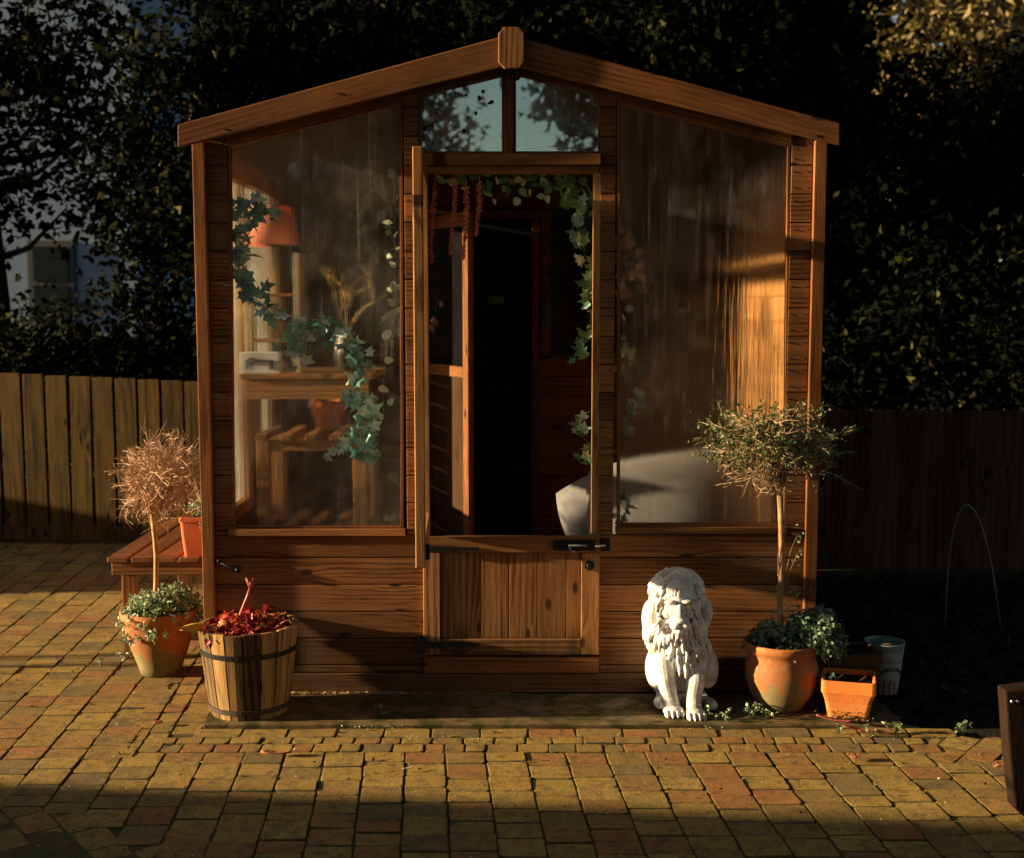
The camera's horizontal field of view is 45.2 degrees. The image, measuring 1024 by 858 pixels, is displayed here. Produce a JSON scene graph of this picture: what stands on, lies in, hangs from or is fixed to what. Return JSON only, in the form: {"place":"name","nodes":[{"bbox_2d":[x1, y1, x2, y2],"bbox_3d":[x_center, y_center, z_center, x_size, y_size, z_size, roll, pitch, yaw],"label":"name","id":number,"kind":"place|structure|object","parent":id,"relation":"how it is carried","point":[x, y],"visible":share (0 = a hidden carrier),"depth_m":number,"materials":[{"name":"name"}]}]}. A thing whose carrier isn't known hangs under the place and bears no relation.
{"place":"outdoors","nodes":[
{"label":"outdoors","id":0,"kind":"place"},
{"bbox_2d":[0,0,230,383],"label":"white house","id":1,"kind":"structure","parent":0,"point":[37,263],"depth_m":14.35,"materials":[{"name":"white painted plaster"},{"name":"glass"},{"name":"painted wood"}]},
{"bbox_2d":[26,241,76,325],"bbox_3d":[-5.389,-1.703,14.405,0.543,0.998,0.095,0,6,0],"label":"window","id":2,"kind":"structure","parent":1,"relation":"in","point":[42,264],"depth_m":14.35,"materials":[{"name":"grey glass"}]},
{"bbox_2d":[488,296,503,303],"bbox_3d":[-0.081,-0.662,6.316,0.080,0.040,0.020,0,6,0],"label":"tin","id":3,"kind":"object","parent":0,"point":[495,299],"visible":0.86,"depth_m":6.30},
{"bbox_2d":[0,526,1023,857],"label":"paving","id":4,"kind":"structure","parent":0,"point":[28,566],"depth_m":3.81,"materials":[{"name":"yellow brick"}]},
{"bbox_2d":[97,656,102,665],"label":"weed","id":5,"kind":"object","parent":4,"relation":"on","point":[100,661],"visible":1,"depth_m":5.00,"materials":[{"name":"green plant"}]},
{"bbox_2d":[0,373,200,539],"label":"timber fence","id":6,"kind":"object","parent":4,"relation":"on","point":[126,403],"visible":0.38,"depth_m":7.52,"materials":[{"name":"brown wood"}]},
{"bbox_2d":[116,648,133,660],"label":"weed","id":7,"kind":"object","parent":4,"relation":"on","point":[123,653],"visible":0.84,"depth_m":5.07,"materials":[{"name":"green plant"}]},
{"bbox_2d":[105,420,203,677],"bbox_3d":[-1.379,0.458,4.863,0.417,1.039,0.461,0,6,0],"label":"bare topiary","id":8,"kind":"object","parent":4,"relation":"on","point":[153,621],"visible":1,"depth_m":4.81,"materials":[{"name":"plant"}]},
{"bbox_2d":[107,517,202,658],"bbox_3d":[-1.417,0.694,5.526,0.473,0.437,0.980,0,6,0],"label":"slatted bench","id":9,"kind":"object","parent":4,"relation":"on","point":[132,561],"visible":0.41,"depth_m":5.07,"materials":[{"name":"brown wood"}]},
{"bbox_2d":[179,482,201,555],"bbox_3d":[-1.259,0.357,5.181,0.226,0.302,0.360,0,6,0],"label":"potted plant","id":10,"kind":"object","parent":9,"relation":"on","point":[191,532],"visible":0.14,"depth_m":5.03,"materials":[{"name":"orange ceramic"}]},
{"bbox_2d":[261,750,291,753],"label":"fallen leaf","id":11,"kind":"object","parent":4,"relation":"on","point":[276,751],"visible":1,"depth_m":4.00,"materials":[{"name":"orange plant"}]},
{"bbox_2d":[5,618,941,857],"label":"white specks","id":12,"kind":"object","parent":4,"relation":"on","point":[408,764],"visible":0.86,"depth_m":3.80,"materials":[{"name":"white"}]},
{"bbox_2d":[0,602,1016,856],"bbox_3d":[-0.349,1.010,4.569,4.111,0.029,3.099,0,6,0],"label":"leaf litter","id":13,"kind":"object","parent":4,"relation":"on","point":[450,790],"visible":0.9,"depth_m":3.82,"materials":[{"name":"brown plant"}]},
{"bbox_2d":[341,724,733,743],"bbox_3d":[0.103,1.038,4.193,1.392,0.018,0.179,0,6,0],"label":"moss","id":14,"kind":"object","parent":4,"relation":"on","point":[450,738],"visible":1,"depth_m":4.17,"materials":[{"name":"green plant"}]},
{"bbox_2d":[203,655,902,729],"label":"sleeper platform","id":15,"kind":"structure","parent":4,"relation":"on","point":[564,710],"depth_m":4.38,"materials":[{"name":"brown wood"}]},
{"bbox_2d":[180,577,297,720],"bbox_3d":[-0.945,0.766,4.410,0.354,0.490,0.354,2,6,17],"label":"half barrel","id":16,"kind":"object","parent":15,"relation":"on","point":[248,656],"visible":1,"depth_m":4.30,"materials":[{"name":"brown wood"}]},
{"bbox_2d":[374,704,386,713],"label":"weed","id":17,"kind":"object","parent":15,"relation":"on","point":[381,708],"visible":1,"depth_m":4.39,"materials":[{"name":"green plant"}]},
{"bbox_2d":[291,691,511,694],"bbox_3d":[-0.427,0.991,4.607,0.856,0.018,0.030,0,6,0],"label":"grit","id":18,"kind":"object","parent":15,"relation":"on","point":[344,693],"visible":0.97,"depth_m":4.61,"materials":[{"name":"grey gravel"}]},
{"bbox_2d":[178,27,838,692],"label":"summerhouse","id":19,"kind":"structure","parent":15,"relation":"on","point":[422,541],"depth_m":4.53,"materials":[{"name":"brown wood"}]},
{"bbox_2d":[217,222,370,457],"bbox_3d":[-0.785,-0.372,4.529,0.616,1.016,0.141,0,6,0],"label":"ivy garland","id":20,"kind":"object","parent":19,"relation":"attached to","point":[353,451],"visible":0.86,"depth_m":4.50,"materials":[{"name":"green plant"}]},
{"bbox_2d":[227,100,403,528],"bbox_3d":[-0.719,-0.405,4.497,0.655,1.564,0.029,0,6,0],"label":"window","id":21,"kind":"structure","parent":19,"relation":"in","point":[319,205],"depth_m":4.49,"materials":[{"name":"clear glass"}]},
{"bbox_2d":[412,146,429,567],"bbox_3d":[-0.299,-0.245,4.169,0.045,1.326,0.615,0,6,-2],"label":"upper door","id":22,"kind":"structure","parent":19,"relation":"in","point":[421,421],"depth_m":3.89,"materials":[{"name":"brown wood"}]},
{"bbox_2d":[428,174,437,263],"bbox_3d":[-0.288,-0.768,4.476,0.042,0.334,0.030,0,6,0],"label":"amaranth strand","id":23,"kind":"object","parent":19,"relation":"hanging from","point":[432,218],"visible":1,"depth_m":4.48},
{"bbox_2d":[429,294,442,332],"bbox_3d":[-0.290,-0.433,4.595,0.064,0.147,0.047,0,6,0],"label":"flower garland","id":24,"kind":"object","parent":19,"relation":"attached to","point":[434,322],"visible":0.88,"depth_m":4.59,"materials":[{"name":"red plant"}]},
{"bbox_2d":[428,211,473,534],"bbox_3d":[-0.303,-0.098,5.827,0.030,1.810,0.489,-3,6,-28],"label":"inner door","id":25,"kind":"structure","parent":19,"relation":"in","point":[451,344],"depth_m":5.77,"materials":[{"name":"brown wood"}]},
{"bbox_2d":[448,174,458,254],"bbox_3d":[-0.214,-0.784,4.475,0.044,0.302,0.029,0,6,0],"label":"amaranth strand","id":26,"kind":"object","parent":19,"relation":"hanging from","point":[452,220],"visible":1,"depth_m":4.47},
{"bbox_2d":[422,85,493,132],"bbox_3d":[-0.189,-1.131,4.447,0.348,0.274,0.094,0,6,0],"label":"gable foliage","id":27,"kind":"object","parent":19,"relation":"on","point":[479,99],"visible":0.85,"depth_m":4.41,"materials":[{"name":"green plant"}]},
{"bbox_2d":[420,72,503,152],"bbox_3d":[-0.181,-1.138,4.425,0.303,0.288,0.029,0,6,0],"label":"window pane","id":28,"kind":"structure","parent":19,"relation":"in","point":[449,112],"depth_m":4.42,"materials":[{"name":"clear glass"}]},
{"bbox_2d":[460,178,470,260],"bbox_3d":[-0.169,-0.761,4.475,0.034,0.298,0.033,-4,7,-32],"label":"amaranth strand","id":29,"kind":"object","parent":19,"relation":"hanging from","point":[465,236],"visible":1,"depth_m":4.47},
{"bbox_2d":[474,176,482,236],"bbox_3d":[-0.121,-0.809,4.470,0.037,0.221,0.033,0,6,0],"label":"amaranth strand","id":30,"kind":"object","parent":19,"relation":"hanging from","point":[479,204],"visible":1,"depth_m":4.47},
{"bbox_2d":[493,176,522,205],"bbox_3d":[-0.015,-0.878,4.531,0.110,0.106,0.043,2,6,17],"label":"seed disc string","id":31,"kind":"object","parent":19,"relation":"hanging from","point":[517,200],"visible":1,"depth_m":4.54,"materials":[{"name":"beige plant"}]},
{"bbox_2d":[473,304,550,307],"bbox_3d":[0.019,-0.634,6.348,0.800,0.020,0.180,0,6,0],"label":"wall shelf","id":32,"kind":"object","parent":19,"relation":"attached to","point":[502,305],"depth_m":6.26,"materials":[{"name":"brown wood"}]},
{"bbox_2d":[416,535,609,654],"bbox_3d":[0.003,0.621,4.566,0.719,0.447,0.059,0,6,0],"label":"lower door","id":33,"kind":"structure","parent":19,"relation":"in","point":[499,594],"depth_m":4.58,"materials":[{"name":"brown wood"}]},
{"bbox_2d":[436,174,592,227],"bbox_3d":[0.011,-0.846,4.551,0.695,0.339,0.119,0,6,3],"label":"leaf garland","id":34,"kind":"object","parent":19,"relation":"attached to","point":[567,200],"visible":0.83,"depth_m":4.53},
{"bbox_2d":[514,73,599,152],"bbox_3d":[0.163,-1.136,4.425,0.311,0.285,0.029,0,6,0],"label":"window pane","id":35,"kind":"structure","parent":19,"relation":"in","point":[550,116],"depth_m":4.42,"materials":[{"name":"clear glass"}]},
{"bbox_2d":[565,193,592,464],"bbox_3d":[0.280,-0.366,4.546,0.164,1.006,0.101,2,6,22],"label":"leaf garland","id":36,"kind":"object","parent":19,"relation":"attached to","point":[579,239],"visible":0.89,"depth_m":4.54},
{"bbox_2d":[613,365,616,524],"bbox_3d":[0.441,0.008,4.593,0.142,0.728,0.092,-1,6,-13],"label":"ivy garland","id":37,"kind":"object","parent":19,"relation":"attached to","point":[614,515],"visible":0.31,"depth_m":4.62,"materials":[{"name":"green plant"}]},
{"bbox_2d":[615,237,624,292],"bbox_3d":[0.407,-0.615,4.517,0.188,0.293,0.121,0,6,0],"label":"flower garland","id":38,"kind":"object","parent":19,"relation":"attached to","point":[622,284],"visible":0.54,"depth_m":4.48,"materials":[{"name":"red plant"}]},
{"bbox_2d":[616,100,790,526],"bbox_3d":[0.700,-0.410,4.497,0.646,1.553,0.029,0,6,0],"label":"window pane","id":39,"kind":"structure","parent":19,"relation":"in","point":[703,209],"depth_m":4.49,"materials":[{"name":"clear glass"}]},
{"bbox_2d":[642,567,718,720],"bbox_3d":[0.610,0.752,4.431,0.286,0.524,0.321,0,6,-3],"label":"lion statue","id":40,"kind":"object","parent":15,"relation":"on","point":[681,667],"visible":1,"depth_m":4.36,"materials":[{"name":"white stone"}]},
{"bbox_2d":[703,705,713,718],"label":"weed","id":41,"kind":"object","parent":15,"relation":"on","point":[707,710],"visible":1,"depth_m":4.33,"materials":[{"name":"green plant"}]},
{"bbox_2d":[715,707,731,722],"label":"weed","id":42,"kind":"object","parent":15,"relation":"on","point":[723,714],"visible":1,"depth_m":4.31,"materials":[{"name":"green plant"}]},
{"bbox_2d":[743,701,762,716],"bbox_3d":[0.852,0.992,4.354,0.058,0.054,0.081,3,7,31],"label":"weed","id":43,"kind":"object","parent":15,"relation":"on","point":[750,711],"visible":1,"depth_m":4.35,"materials":[{"name":"green plant"}]},
{"bbox_2d":[758,707,777,717],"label":"weed","id":44,"kind":"object","parent":15,"relation":"on","point":[762,711],"visible":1,"depth_m":4.34,"materials":[{"name":"green plant"}]},
{"bbox_2d":[688,395,862,713],"bbox_3d":[0.906,0.443,4.397,0.556,1.136,0.458,4,7,38],"label":"leafy topiary","id":45,"kind":"object","parent":15,"relation":"on","point":[781,670],"visible":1,"depth_m":4.34,"materials":[{"name":"plant"}]},
{"bbox_2d":[816,714,852,722],"bbox_3d":[1.126,1.014,4.295,0.130,0.014,0.022,3,7,31],"label":"red leaf stalk","id":46,"kind":"object","parent":15,"relation":"on","point":[833,719],"visible":1,"depth_m":4.30,"materials":[{"name":"red plant"}]},
{"bbox_2d":[815,667,875,722],"bbox_3d":[1.181,0.952,4.359,0.206,0.165,0.170,2,6,15],"label":"square pot","id":47,"kind":"object","parent":15,"relation":"on","point":[849,694],"visible":0.99,"depth_m":4.29,"materials":[{"name":"ceramic"}]},
{"bbox_2d":[817,642,882,682],"bbox_3d":[1.246,0.903,4.547,0.200,0.190,0.170,0,6,-4],"label":"square pot","id":48,"kind":"object","parent":15,"relation":"on","point":[864,656],"visible":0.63,"depth_m":4.46,"materials":[{"name":"ceramic"}]},
{"bbox_2d":[835,723,844,733],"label":"weed","id":49,"kind":"object","parent":4,"relation":"on","point":[839,729],"visible":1,"depth_m":4.20,"materials":[{"name":"green plant"}]},
{"bbox_2d":[850,753,859,758],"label":"fallen leaf","id":50,"kind":"object","parent":4,"relation":"on","point":[853,756],"visible":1,"depth_m":3.97,"materials":[{"name":"orange plant"}]},
{"bbox_2d":[842,725,878,730],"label":"red leaf stalk","id":51,"kind":"object","parent":4,"relation":"on","point":[861,729],"visible":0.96,"depth_m":4.22,"materials":[{"name":"red plant"}]},
{"bbox_2d":[864,724,880,736],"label":"weed","id":52,"kind":"object","parent":4,"relation":"on","point":[867,728],"visible":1,"depth_m":4.18,"materials":[{"name":"green plant"}]},
{"bbox_2d":[881,721,904,732],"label":"weed","id":53,"kind":"object","parent":4,"relation":"on","point":[898,727],"visible":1,"depth_m":4.21,"materials":[{"name":"green plant"}]},
{"bbox_2d":[954,720,972,735],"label":"weed","id":54,"kind":"object","parent":4,"relation":"on","point":[960,726],"visible":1,"depth_m":4.19,"materials":[{"name":"green plant"}]},
{"bbox_2d":[993,760,1003,766],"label":"fallen leaf","id":55,"kind":"object","parent":4,"relation":"on","point":[998,763],"visible":0.69,"depth_m":3.90,"materials":[{"name":"orange plant"}]},
{"bbox_2d":[998,682,1023,815],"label":"leaning post","id":56,"kind":"object","parent":4,"relation":"on","point":[1011,703],"visible":1,"depth_m":3.46,"materials":[{"name":"brown wood"}]},
{"bbox_2d":[3,386,1023,738],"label":"ground","id":57,"kind":"structure","parent":0,"point":[909,702],"depth_m":5.62,"materials":[{"name":"soil"}]},
{"bbox_2d":[0,0,180,502],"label":"evergreen tree","id":58,"kind":"object","parent":57,"relation":"on","point":[48,81],"visible":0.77,"depth_m":8.76,"materials":[{"name":"green plant"}]},
{"bbox_2d":[0,272,197,521],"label":"hedge shrub","id":59,"kind":"object","parent":57,"relation":"on","point":[41,347],"visible":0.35,"depth_m":8.31,"materials":[{"name":"green plant"}]},
{"bbox_2d":[11,319,196,466],"bbox_3d":[-5.567,-0.335,12.124,6.365,1.707,3.417,0,6,0],"label":"hedge","id":60,"kind":"object","parent":57,"relation":"on","point":[130,339],"visible":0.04,"depth_m":11.83,"materials":[{"name":"green plant"}]},
{"bbox_2d":[55,0,312,410],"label":"evergreen tree","id":61,"kind":"object","parent":57,"relation":"on","point":[175,175],"visible":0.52,"depth_m":8.31,"materials":[{"name":"green plant"}]},
{"bbox_2d":[145,0,591,221],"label":"evergreen tree","id":62,"kind":"object","parent":57,"relation":"on","point":[379,53],"visible":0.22,"depth_m":8.60,"materials":[{"name":"green plant"}]},
{"bbox_2d":[190,0,904,410],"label":"wood","id":63,"kind":"object","parent":57,"relation":"on","point":[842,22],"visible":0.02,"depth_m":10.91,"materials":[{"name":"green plant"}]},
{"bbox_2d":[207,0,1022,365],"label":"wood","id":64,"kind":"object","parent":57,"relation":"on","point":[881,10],"depth_m":29.31,"materials":[{"name":"green plant"}]},
{"bbox_2d":[451,0,858,184],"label":"evergreen tree","id":65,"kind":"object","parent":57,"relation":"on","point":[665,39],"visible":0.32,"depth_m":8.76,"materials":[{"name":"green plant"}]},
{"bbox_2d":[864,635,905,694],"bbox_3d":[1.415,0.896,4.672,0.152,0.204,0.152,0,6,0],"label":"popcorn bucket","id":66,"kind":"object","parent":57,"relation":"on","point":[891,648],"visible":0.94,"depth_m":4.62,"materials":[{"name":"metal"}]},
{"bbox_2d":[800,37,1015,410],"bbox_3d":[2.700,-1.161,9.256,2.374,3.441,2.077,0,6,0],"label":"evergreen tree","id":67,"kind":"object","parent":57,"relation":"on","point":[866,150],"visible":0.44,"depth_m":8.82,"materials":[{"name":"green plant"}]},
{"bbox_2d":[816,570,1023,728],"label":"ground cover","id":68,"kind":"object","parent":57,"relation":"on","point":[926,644],"visible":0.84,"depth_m":5.55,"materials":[{"name":"green plant"}]},
{"bbox_2d":[817,410,1023,570],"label":"timber fence","id":69,"kind":"object","parent":57,"relation":"on","point":[920,479],"visible":0.52,"depth_m":6.65,"materials":[{"name":"brown wood"}]},
{"bbox_2d":[821,179,1023,411],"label":"hedge shrub","id":70,"kind":"object","parent":57,"relation":"on","point":[940,353],"visible":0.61,"depth_m":8.25,"materials":[{"name":"green plant"}]},
{"bbox_2d":[863,0,1023,404],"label":"golden tree","id":71,"kind":"object","parent":57,"relation":"on","point":[982,15],"visible":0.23,"depth_m":13.08,"materials":[{"name":"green plant"}]},
{"bbox_2d":[871,13,1023,410],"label":"evergreen tree","id":72,"kind":"object","parent":57,"relation":"on","point":[1005,131],"visible":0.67,"depth_m":9.19,"materials":[{"name":"green plant"}]},
{"bbox_2d":[944,504,1001,630],"bbox_3d":[2.107,0.632,5.590,0.265,0.586,0.009,0,6,0],"label":"garden hoop","id":73,"kind":"object","parent":57,"relation":"on","point":[987,548],"visible":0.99,"depth_m":5.59,"materials":[{"name":"black metal"}]},
{"bbox_2d":[874,0,1001,260],"label":"sky","id":74,"kind":"structure","parent":0,"point":[902,0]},
{"bbox_3d":[0.695,0.659,5.341,0.790,0.420,1.300,0,6,0],"label":"daybed","id":75,"kind":"object","parent":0,"visible":0},
{"bbox_2d":[556,475,588,534],"bbox_3d":[0.430,0.339,5.119,0.460,0.360,0.206,-22,0,0],"label":"cushion","id":76,"kind":"object","parent":75,"relation":"on","point":[571,502],"visible":0.23,"depth_m":5.07,"materials":[{"name":"white fabric"}]},
{"bbox_2d":[586,462,616,534],"bbox_3d":[0.680,0.358,4.930,0.760,0.560,0.186,-9,-8,-3],"label":"cushion","id":77,"kind":"object","parent":75,"relation":"on","point":[588,503],"visible":0.03,"depth_m":4.91,"materials":[{"name":"white fabric"}]}
]}

